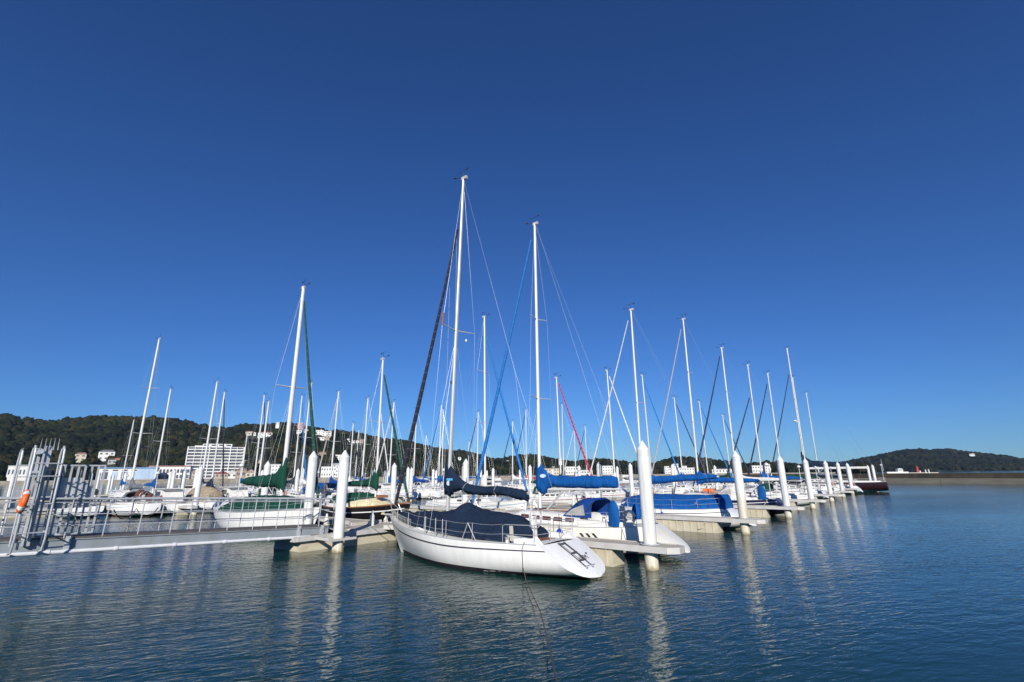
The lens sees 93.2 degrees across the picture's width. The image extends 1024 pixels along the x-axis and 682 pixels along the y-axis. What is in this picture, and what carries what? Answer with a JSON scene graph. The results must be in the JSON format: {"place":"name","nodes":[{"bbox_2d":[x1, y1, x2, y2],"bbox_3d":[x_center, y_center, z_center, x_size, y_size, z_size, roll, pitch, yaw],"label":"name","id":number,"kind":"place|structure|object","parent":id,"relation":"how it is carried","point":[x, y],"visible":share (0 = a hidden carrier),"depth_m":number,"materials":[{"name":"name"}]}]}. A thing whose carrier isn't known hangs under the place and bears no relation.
{"place":"outdoors","nodes":[
{"label":"outdoors","id":0,"kind":"place"},
{"bbox_2d":[71,420,777,477],"bbox_3d":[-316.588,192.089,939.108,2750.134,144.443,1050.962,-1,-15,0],"label":"hills","id":1,"kind":"structure","parent":0,"point":[250,437],"depth_m":636.66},
{"bbox_2d":[74,453,87,462],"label":"hillside house","id":2,"kind":"structure","parent":1,"relation":"on","point":[79,457],"depth_m":600.48,"materials":[{"name":"grey"}]},
{"bbox_2d":[98,450,115,460],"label":"hillside house","id":3,"kind":"structure","parent":1,"relation":"on","point":[103,455],"depth_m":648.22,"materials":[{"name":"grey"}]},
{"bbox_2d":[0,413,876,477],"bbox_3d":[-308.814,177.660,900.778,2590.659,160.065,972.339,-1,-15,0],"label":"forest","id":4,"kind":"object","parent":1,"relation":"on","point":[91,436],"visible":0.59,"depth_m":782.09,"materials":[{"name":"green plant"}]},
{"bbox_2d":[49,472,815,480],"bbox_3d":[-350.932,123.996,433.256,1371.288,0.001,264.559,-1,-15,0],"label":"shore ground","id":5,"kind":"structure","parent":0,"point":[503,475],"depth_m":368.00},
{"bbox_2d":[6,464,39,480],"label":"building","id":6,"kind":"structure","parent":5,"relation":"on","point":[22,470],"depth_m":348.13,"materials":[{"name":"grey"}]},
{"bbox_2d":[99,467,159,479],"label":"building","id":7,"kind":"structure","parent":5,"relation":"on","point":[140,472],"depth_m":340.80,"materials":[{"name":"grey"}]},
{"bbox_2d":[0,470,318,480],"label":"shore undergrowth","id":8,"kind":"object","parent":5,"relation":"on","point":[87,474],"visible":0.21,"depth_m":345.72,"materials":[{"name":"green plant"}]},
{"bbox_2d":[148,465,192,478],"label":"arcade building","id":9,"kind":"structure","parent":5,"relation":"on","point":[168,469],"depth_m":369.74,"materials":[{"name":"grey"}]},
{"bbox_2d":[185,444,244,478],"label":"hotel","id":10,"kind":"structure","parent":5,"relation":"on","point":[233,458],"depth_m":487.95,"materials":[{"name":"white"}]},
{"bbox_2d":[215,471,228,478],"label":"restaurant house","id":11,"kind":"structure","parent":5,"relation":"on","point":[218,475],"depth_m":349.46,"materials":[{"name":"grey"}]},
{"bbox_2d":[235,468,247,477],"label":"quay house","id":12,"kind":"structure","parent":5,"relation":"on","point":[237,474],"depth_m":353.10,"materials":[{"name":"grey"}]},
{"bbox_2d":[320,465,335,476],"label":"school building","id":13,"kind":"structure","parent":5,"relation":"on","point":[326,471],"depth_m":405.75,"materials":[{"name":"grey"}]},
{"bbox_2d":[0,472,835,484],"bbox_3d":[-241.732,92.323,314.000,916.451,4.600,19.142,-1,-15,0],"label":"quay wall","id":14,"kind":"structure","parent":5,"relation":"on","point":[160,481],"depth_m":315.38,"materials":[{"name":"concrete"}]},
{"bbox_2d":[544,466,559,474],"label":"harbour building","id":15,"kind":"structure","parent":5,"relation":"on","point":[554,470],"depth_m":376.56,"materials":[{"name":"grey"}]},
{"bbox_2d":[565,466,577,474],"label":"harbour building","id":16,"kind":"structure","parent":5,"relation":"on","point":[570,470],"depth_m":386.40,"materials":[{"name":"grey"}]},
{"bbox_2d":[601,466,612,474],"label":"harbour building","id":17,"kind":"structure","parent":5,"relation":"on","point":[607,470],"depth_m":386.38,"materials":[{"name":"grey"}]},
{"bbox_2d":[663,466,694,473],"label":"castle hotel","id":18,"kind":"structure","parent":5,"relation":"on","point":[689,470],"depth_m":385.06,"materials":[{"name":"grey"}]},
{"bbox_2d":[751,465,762,472],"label":"harbour building","id":19,"kind":"structure","parent":5,"relation":"on","point":[755,468],"depth_m":396.64,"materials":[{"name":"grey"}]},
{"bbox_2d":[0,470,1023,681],"bbox_3d":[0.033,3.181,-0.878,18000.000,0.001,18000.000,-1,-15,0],"label":"water","id":20,"kind":"structure","parent":0,"point":[910,582],"depth_m":12.39,"materials":[{"name":"liquid"}]},
{"bbox_2d":[0,505,106,517],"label":"pontoon","id":21,"kind":"object","parent":20,"relation":"on","point":[44,510],"depth_m":44.73,"materials":[{"name":"concrete"}]},
{"bbox_2d":[54,471,103,517],"bbox_3d":[-40.721,14.496,45.415,8.515,4.645,2.895,-13,-19,37],"label":"motor boat","id":22,"kind":"object","parent":20,"relation":"on","point":[93,508],"visible":0.26,"depth_m":42.68,"materials":[{"name":"white"}]},
{"bbox_2d":[108,417,134,496],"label":"sailboat","id":23,"kind":"object","parent":20,"relation":"on","point":[117,491],"visible":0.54,"depth_m":80.10,"materials":[{"name":"grey"}]},
{"bbox_2d":[106,334,161,516],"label":"sailboat","id":24,"kind":"object","parent":20,"relation":"on","point":[148,506],"visible":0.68,"depth_m":45.19,"materials":[{"name":"white"}]},
{"bbox_2d":[137,386,173,493],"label":"sailboat","id":25,"kind":"object","parent":20,"relation":"on","point":[153,483],"visible":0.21,"depth_m":61.66,"materials":[{"name":"grey"}]},
{"bbox_2d":[154,471,198,513],"bbox_3d":[-34.246,15.300,48.573,8.515,4.645,2.895,-13,-19,37],"label":"motor boat","id":26,"kind":"object","parent":20,"relation":"on","point":[169,505],"visible":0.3,"depth_m":47.94,"materials":[{"name":"white"}]},
{"bbox_2d":[180,467,186,494],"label":"mooring pile","id":27,"kind":"object","parent":20,"relation":"in","point":[183,478],"visible":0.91,"depth_m":55.02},
{"bbox_2d":[174,505,199,514],"bbox_3d":[-33.798,16.808,47.730,12.487,1.480,2.084,-13,-19,37],"label":"finger pontoon","id":28,"kind":"object","parent":20,"relation":"on","point":[186,507],"visible":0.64,"depth_m":44.97,"materials":[{"name":"concrete"}]},
{"bbox_2d":[191,466,203,514],"bbox_3d":[-29.326,14.498,45.020,0.484,5.600,0.484,-1,-15,0],"label":"mooring pile","id":29,"kind":"object","parent":20,"relation":"in","point":[198,483],"visible":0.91,"depth_m":45.09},
{"bbox_2d":[183,378,228,511],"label":"sailboat","id":30,"kind":"object","parent":20,"relation":"on","point":[209,490],"visible":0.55,"depth_m":50.01,"materials":[{"name":"white"}]},
{"bbox_2d":[204,389,225,488],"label":"sailboat","id":31,"kind":"object","parent":20,"relation":"on","point":[215,458],"visible":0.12,"depth_m":66.26,"materials":[{"name":"grey"}]},
{"bbox_2d":[221,472,250,502],"bbox_3d":[-30.823,16.788,54.093,9.517,4.645,3.234,-13,-19,37],"label":"motor boat","id":32,"kind":"object","parent":20,"relation":"on","point":[231,490],"visible":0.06,"depth_m":53.83,"materials":[{"name":"white"}]},
{"bbox_2d":[230,432,256,489],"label":"sailboat","id":33,"kind":"object","parent":20,"relation":"on","point":[243,460],"visible":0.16,"depth_m":95.33,"materials":[{"name":"grey"}]},
{"bbox_2d":[244,394,266,492],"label":"sailboat","id":34,"kind":"object","parent":20,"relation":"on","point":[252,488],"visible":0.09,"depth_m":70.80,"materials":[{"name":"white"}]},
{"bbox_2d":[261,462,270,494],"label":"mooring pile","id":35,"kind":"object","parent":20,"relation":"in","point":[266,471],"visible":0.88,"depth_m":34.93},
{"bbox_2d":[246,400,286,496],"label":"sailboat","id":36,"kind":"object","parent":20,"relation":"on","point":[273,490],"visible":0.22,"depth_m":56.99,"materials":[{"name":"grey"}]},
{"bbox_2d":[213,281,324,538],"bbox_3d":[-14.616,4.074,30.496,11.688,16.270,3.304,-13,-19,37],"label":"sailboat","id":37,"kind":"object","parent":20,"relation":"on","point":[278,479],"visible":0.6,"depth_m":28.42,"materials":[{"name":"paint"}]},
{"bbox_2d":[273,393,306,493],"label":"sailboat","id":38,"kind":"object","parent":20,"relation":"on","point":[292,480],"visible":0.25,"depth_m":74.77,"materials":[{"name":"white"}]},
{"bbox_2d":[294,468,299,490],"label":"mooring pile","id":39,"kind":"object","parent":20,"relation":"in","point":[297,478],"visible":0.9,"depth_m":63.97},
{"bbox_2d":[285,380,329,505],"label":"sailboat","id":40,"kind":"object","parent":20,"relation":"on","point":[300,493],"visible":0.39,"depth_m":60.33,"materials":[{"name":"grey"}]},
{"bbox_2d":[302,451,317,523],"bbox_3d":[-10.700,8.770,25.445,0.484,5.850,0.484,-1,-15,0],"label":"mooring pile","id":41,"kind":"object","parent":20,"relation":"in","point":[311,475],"visible":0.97,"depth_m":25.58,"materials":[{"name":"plastic"}]},
{"bbox_2d":[318,470,336,497],"bbox_3d":[-24.708,18.766,61.492,9.016,4.645,3.065,-13,-19,37],"label":"motor boat","id":42,"kind":"object","parent":20,"relation":"on","point":[329,485],"visible":0.05,"depth_m":61.16,"materials":[{"name":"blue"}]},
{"bbox_2d":[318,388,355,496],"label":"sailboat","id":43,"kind":"object","parent":20,"relation":"on","point":[330,491],"visible":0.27,"depth_m":65.00,"materials":[{"name":"white"}]},
{"bbox_2d":[332,450,349,552],"bbox_3d":[-7.938,7.958,22.363,0.484,5.720,0.484,-1,-15,0],"label":"mooring pile","id":44,"kind":"object","parent":20,"relation":"in","point":[341,499],"visible":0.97,"depth_m":22.33,"materials":[{"name":"plastic"}]},
{"bbox_2d":[332,422,360,489],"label":"sailboat","id":45,"kind":"object","parent":20,"relation":"on","point":[351,454],"visible":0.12,"depth_m":82.01,"materials":[{"name":"grey"}]},
{"bbox_2d":[315,516,381,526],"bbox_3d":[-13.342,12.089,31.412,12.987,1.480,2.084,-13,-19,37],"label":"finger pontoon","id":46,"kind":"object","parent":20,"relation":"on","point":[349,521],"visible":0.12,"depth_m":28.40,"materials":[{"name":"concrete"}]},
{"bbox_2d":[321,351,412,521],"bbox_3d":[-10.175,7.053,34.503,9.838,12.570,2.960,-13,-19,37],"label":"classic sailboat","id":47,"kind":"object","parent":20,"relation":"on","point":[360,505],"visible":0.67,"depth_m":32.70,"materials":[{"name":"black"}]},
{"bbox_2d":[353,395,389,499],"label":"sailboat","id":48,"kind":"object","parent":20,"relation":"on","point":[371,491],"visible":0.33,"depth_m":67.27,"materials":[{"name":"white"}]},
{"bbox_2d":[360,405,388,475],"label":"sailboat","id":49,"kind":"object","parent":20,"relation":"on","point":[384,446],"visible":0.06,"depth_m":85.98,"materials":[{"name":"grey"}]},
{"bbox_2d":[368,470,404,498],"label":"motor boat","id":50,"kind":"object","parent":20,"relation":"on","point":[382,486],"visible":0.08,"depth_m":68.83,"materials":[{"name":"white"}]},
{"bbox_2d":[390,463,396,503],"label":"mooring pile","id":51,"kind":"object","parent":20,"relation":"in","point":[393,478],"visible":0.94,"depth_m":43.29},
{"bbox_2d":[371,401,417,499],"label":"sailboat","id":52,"kind":"object","parent":20,"relation":"on","point":[414,493],"visible":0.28,"depth_m":71.49,"materials":[{"name":"white"}]},
{"bbox_2d":[405,467,409,501],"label":"mooring pile","id":53,"kind":"object","parent":20,"relation":"in","point":[407,475],"visible":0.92,"depth_m":64.10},
{"bbox_2d":[409,467,412,501],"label":"mooring pile","id":54,"kind":"object","parent":20,"relation":"in","point":[411,482],"visible":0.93,"depth_m":64.14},
{"bbox_2d":[396,423,441,498],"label":"sailboat","id":55,"kind":"object","parent":20,"relation":"on","point":[422,493],"visible":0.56,"depth_m":72.09,"materials":[{"name":"grey"}]},
{"bbox_2d":[414,478,436,487],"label":"motor boat","id":56,"kind":"object","parent":20,"relation":"on","point":[419,484],"visible":0.08,"depth_m":92.28,"materials":[{"name":"white"}]},
{"bbox_2d":[426,408,452,485],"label":"sailboat","id":57,"kind":"object","parent":20,"relation":"on","point":[442,453],"visible":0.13,"depth_m":98.66,"materials":[{"name":"grey"}]},
{"bbox_2d":[420,404,460,497],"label":"sailboat","id":58,"kind":"object","parent":20,"relation":"on","point":[440,479],"visible":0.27,"depth_m":79.03,"materials":[{"name":"white"}]},
{"bbox_2d":[409,505,504,511],"bbox_3d":[-6.193,14.382,39.990,12.987,1.480,2.084,-13,-19,37],"label":"finger pontoon","id":59,"kind":"object","parent":20,"relation":"on","point":[418,507],"visible":0.09,"depth_m":39.94,"materials":[{"name":"concrete"}]},
{"bbox_2d":[462,459,468,503],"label":"mooring pile","id":60,"kind":"object","parent":20,"relation":"in","point":[465,476],"visible":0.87,"depth_m":34.56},
{"bbox_2d":[426,311,532,509],"bbox_3d":[-3.047,6.316,43.378,11.633,18.570,3.570,-13,-19,37],"label":"sailboat","id":61,"kind":"object","parent":20,"relation":"on","point":[489,501],"visible":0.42,"depth_m":41.14,"materials":[{"name":"white"}]},
{"bbox_2d":[467,412,500,484],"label":"sailboat","id":62,"kind":"object","parent":20,"relation":"on","point":[477,451],"visible":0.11,"depth_m":86.60,"materials":[{"name":"white"}]},
{"bbox_2d":[384,167,604,577],"bbox_3d":[-1.641,0.189,21.518,11.377,18.720,3.306,-13,-19,37],"label":"sailboat","id":63,"kind":"object","parent":20,"relation":"on","point":[466,535],"visible":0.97,"depth_m":18.16,"materials":[{"name":"white"}]},
{"bbox_2d":[522,542,557,681],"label":"stern line","id":64,"kind":"object","parent":63,"relation":"attached to","point":[543,624],"visible":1,"depth_m":9.86,"materials":[{"name":"fabric"}]},
{"bbox_2d":[487,470,519,488],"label":"motor boat","id":65,"kind":"object","parent":20,"relation":"on","point":[489,482],"visible":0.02,"depth_m":87.11,"materials":[{"name":"white"}]},
{"bbox_2d":[274,487,746,552],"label":"pontoon","id":66,"kind":"object","parent":20,"relation":"on","point":[362,534],"visible":0.27,"depth_m":23.84,"materials":[{"name":"concrete"}]},
{"bbox_2d":[0,497,334,557],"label":"gangway","id":67,"kind":"object","parent":66,"relation":"on","point":[93,542],"visible":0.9,"depth_m":18.35,"materials":[{"name":"metal"}]},
{"bbox_2d":[0,438,106,554],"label":"security gate","id":68,"kind":"structure","parent":67,"relation":"attached to","point":[69,487],"depth_m":16.27,"materials":[{"name":"metal"}]},
{"bbox_2d":[16,489,30,512],"bbox_3d":[-15.083,4.951,14.943,0.710,0.710,0.171,-22,-31,37],"label":"life ring","id":69,"kind":"object","parent":68,"relation":"attached to","point":[23,501],"visible":1,"depth_m":14.77,"materials":[{"name":"orange plastic"}]},
{"bbox_2d":[498,419,535,491],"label":"sailboat","id":70,"kind":"object","parent":20,"relation":"on","point":[512,485],"visible":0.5,"depth_m":92.27,"materials":[{"name":"grey"}]},
{"bbox_2d":[528,465,531,493],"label":"mooring pile","id":71,"kind":"object","parent":20,"relation":"in","point":[530,476],"visible":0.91,"depth_m":58.78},
{"bbox_2d":[510,409,552,487],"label":"sailboat","id":72,"kind":"object","parent":20,"relation":"on","point":[526,457],"visible":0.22,"depth_m":97.45,"materials":[{"name":"white"}]},
{"bbox_2d":[383,525,684,566],"bbox_3d":[-0.072,9.150,21.270,15.397,1.480,2.084,-13,-19,37],"label":"finger pontoon","id":73,"kind":"object","parent":20,"relation":"on","point":[609,552],"visible":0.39,"depth_m":17.91,"materials":[{"name":"concrete"}]},
{"bbox_2d":[527,502,568,507],"bbox_3d":[-0.548,16.192,46.762,12.987,1.480,2.084,-13,-19,37],"label":"finger pontoon","id":74,"kind":"object","parent":20,"relation":"on","point":[553,504],"visible":0.06,"depth_m":43.80,"materials":[{"name":"concrete"}]},
{"bbox_2d":[512,373,598,503],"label":"sailboat","id":75,"kind":"object","parent":20,"relation":"on","point":[564,497],"visible":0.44,"depth_m":49.40,"materials":[{"name":"paint"},{"name":"blue canvas"},{"name":"teak"}]},
{"bbox_2d":[549,402,583,475],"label":"sailboat","id":76,"kind":"object","parent":20,"relation":"on","point":[562,443],"visible":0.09,"depth_m":107.66,"materials":[{"name":"grey"}]},
{"bbox_2d":[466,215,689,555],"bbox_3d":[2.235,1.371,25.480,12.430,18.470,3.404,-13,-19,37],"label":"sailboat","id":77,"kind":"object","parent":20,"relation":"on","point":[586,517],"visible":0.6,"depth_m":22.64,"materials":[{"name":"paint"}]},
{"bbox_2d":[564,424,592,475],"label":"sailboat","id":78,"kind":"object","parent":20,"relation":"on","point":[575,455],"visible":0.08,"depth_m":111.83,"materials":[{"name":"white"}]},
{"bbox_2d":[574,426,603,475],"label":"sailboat","id":79,"kind":"object","parent":20,"relation":"on","point":[586,453],"visible":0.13,"depth_m":115.83,"materials":[{"name":"grey"}]},
{"bbox_2d":[596,462,602,497],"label":"mooring pile","id":80,"kind":"object","parent":20,"relation":"in","point":[598,467],"visible":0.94,"depth_m":49.24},
{"bbox_2d":[572,366,639,496],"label":"sailboat","id":81,"kind":"object","parent":20,"relation":"on","point":[622,492],"visible":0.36,"depth_m":59.16,"materials":[{"name":"white"}]},
{"bbox_2d":[628,463,634,495],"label":"mooring pile","id":82,"kind":"object","parent":20,"relation":"in","point":[630,470],"visible":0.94,"depth_m":54.52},
{"bbox_2d":[636,441,658,570],"bbox_3d":[4.969,6.528,17.636,0.484,5.700,0.484,-1,-15,0],"label":"mooring pile","id":83,"kind":"object","parent":20,"relation":"in","point":[647,503],"visible":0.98,"depth_m":17.61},
{"bbox_2d":[619,372,685,493],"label":"sailboat","id":84,"kind":"object","parent":20,"relation":"on","point":[682,490],"visible":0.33,"depth_m":67.18,"materials":[{"name":"grey"}]},
{"bbox_2d":[581,303,756,528],"bbox_3d":[9.811,4.874,34.509,12.130,16.370,3.406,-13,-19,37],"label":"sailboat","id":85,"kind":"object","parent":20,"relation":"on","point":[712,504],"visible":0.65,"depth_m":31.10,"materials":[{"name":"blue"}]},
{"bbox_2d":[671,464,676,493],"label":"mooring pile","id":86,"kind":"object","parent":20,"relation":"in","point":[673,483],"visible":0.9,"depth_m":63.96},
{"bbox_2d":[654,395,712,492],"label":"sailboat","id":87,"kind":"object","parent":20,"relation":"on","point":[687,485],"visible":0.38,"depth_m":76.17,"materials":[{"name":"grey"}]},
{"bbox_2d":[601,512,767,532],"bbox_3d":[7.830,11.685,30.751,15.397,1.480,2.084,-13,-19,37],"label":"finger pontoon","id":88,"kind":"object","parent":20,"relation":"on","point":[707,524],"visible":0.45,"depth_m":28.01,"materials":[{"name":"concrete"}]},
{"bbox_2d":[678,399,734,487],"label":"sailboat","id":89,"kind":"object","parent":20,"relation":"on","point":[720,486],"visible":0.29,"depth_m":85.63,"materials":[{"name":"grey"}]},
{"bbox_2d":[618,501,804,517],"bbox_3d":[15.355,14.099,39.781,15.397,1.480,2.084,-13,-19,37],"label":"finger pontoon","id":90,"kind":"object","parent":20,"relation":"on","point":[758,511],"visible":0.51,"depth_m":36.57,"materials":[{"name":"concrete"}]},
{"bbox_2d":[651,314,791,514],"bbox_3d":[17.155,6.231,43.839,12.132,18.570,3.506,-13,-19,37],"label":"sailboat","id":91,"kind":"object","parent":20,"relation":"on","point":[760,497],"visible":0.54,"depth_m":41.09,"materials":[{"name":"white"}]},
{"bbox_2d":[711,413,752,485],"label":"sailboat","id":92,"kind":"object","parent":20,"relation":"on","point":[729,476],"visible":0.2,"depth_m":96.42,"materials":[{"name":"grey"}]},
{"bbox_2d":[731,451,750,534],"bbox_3d":[12.871,9.063,27.117,0.484,5.700,0.484,-1,-15,0],"label":"mooring pile","id":93,"kind":"object","parent":20,"relation":"in","point":[740,490],"visible":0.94,"depth_m":27.11,"materials":[{"name":"plastic"}]},
{"bbox_2d":[691,343,815,505],"bbox_3d":[24.746,8.905,52.877,12.139,18.073,3.724,-13,-19,37],"label":"sailboat","id":94,"kind":"object","parent":20,"relation":"on","point":[793,495],"visible":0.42,"depth_m":50.60,"materials":[{"name":"paint"},{"name":"blue canvas"},{"name":"teak"}]},
{"bbox_2d":[722,361,828,499],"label":"sailboat","id":95,"kind":"object","parent":20,"relation":"on","point":[815,491],"visible":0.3,"depth_m":61.11,"materials":[{"name":"grey"}]},
{"bbox_2d":[776,456,791,517],"bbox_3d":[20.397,11.476,36.147,0.484,5.700,0.484,-1,-15,0],"label":"mooring pile","id":96,"kind":"object","parent":20,"relation":"in","point":[783,484],"visible":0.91,"depth_m":36.16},
{"bbox_2d":[745,370,840,493],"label":"sailboat","id":97,"kind":"object","parent":20,"relation":"on","point":[834,488],"visible":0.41,"depth_m":71.12,"materials":[{"name":"grey"}]},
{"bbox_2d":[781,499,826,505],"bbox_3d":[22.442,16.372,48.283,15.397,1.480,2.084,-13,-19,37],"label":"finger pontoon","id":98,"kind":"object","parent":20,"relation":"on","point":[793,502],"visible":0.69,"depth_m":44.58,"materials":[{"name":"concrete"}]},
{"bbox_2d":[802,458,815,508],"bbox_3d":[27.484,13.749,44.650,0.484,5.700,0.484,-1,-15,0],"label":"mooring pile","id":99,"kind":"object","parent":20,"relation":"in","point":[808,481],"visible":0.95,"depth_m":44.66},
{"bbox_2d":[775,375,862,493],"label":"sailboat","id":100,"kind":"object","parent":20,"relation":"on","point":[837,485],"visible":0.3,"depth_m":76.87,"materials":[{"name":"grey"}]},
{"bbox_2d":[794,393,858,480],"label":"sailboat","id":101,"kind":"object","parent":20,"relation":"on","point":[819,473],"visible":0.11,"depth_m":96.30,"materials":[{"name":"grey"}]},
{"bbox_2d":[823,461,833,501],"bbox_3d":[35.825,16.425,54.657,0.484,5.700,0.484,-1,-15,0],"label":"mooring pile","id":102,"kind":"object","parent":20,"relation":"in","point":[827,478],"visible":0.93,"depth_m":54.66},
{"bbox_2d":[770,346,888,491],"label":"sailboat","id":103,"kind":"object","parent":20,"relation":"on","point":[870,486],"visible":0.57,"depth_m":83.46,"materials":[{"name":"paint"}]},
{"bbox_2d":[835,462,845,497],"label":"mooring pile","id":104,"kind":"object","parent":20,"relation":"in","point":[839,475],"visible":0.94,"depth_m":63.50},
{"bbox_2d":[845,463,853,493],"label":"mooring pile","id":105,"kind":"object","parent":20,"relation":"in","point":[849,476],"visible":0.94,"depth_m":72.56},
{"bbox_2d":[743,473,1023,483],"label":"breakwater","id":106,"kind":"object","parent":20,"relation":"in","point":[982,478],"visible":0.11,"depth_m":124.97,"materials":[{"name":"concrete"}]},
{"bbox_2d":[0,0,1023,463],"label":"sky","id":107,"kind":"structure","parent":0,"point":[839,184],"materials":[{"name":"blue"}]},
{"bbox_2d":[885,469,1003,471],"bbox_3d":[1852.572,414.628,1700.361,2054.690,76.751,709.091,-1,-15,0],"label":"headland","id":108,"kind":"structure","parent":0,"point":[954,470],"depth_m":1361.20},
{"bbox_2d":[842,448,1023,471],"bbox_3d":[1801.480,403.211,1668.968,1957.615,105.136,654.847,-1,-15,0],"label":"headland forest","id":109,"kind":"object","parent":108,"relation":"on","point":[937,459],"visible":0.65,"depth_m":1598.21,"materials":[{"name":"green plant"}]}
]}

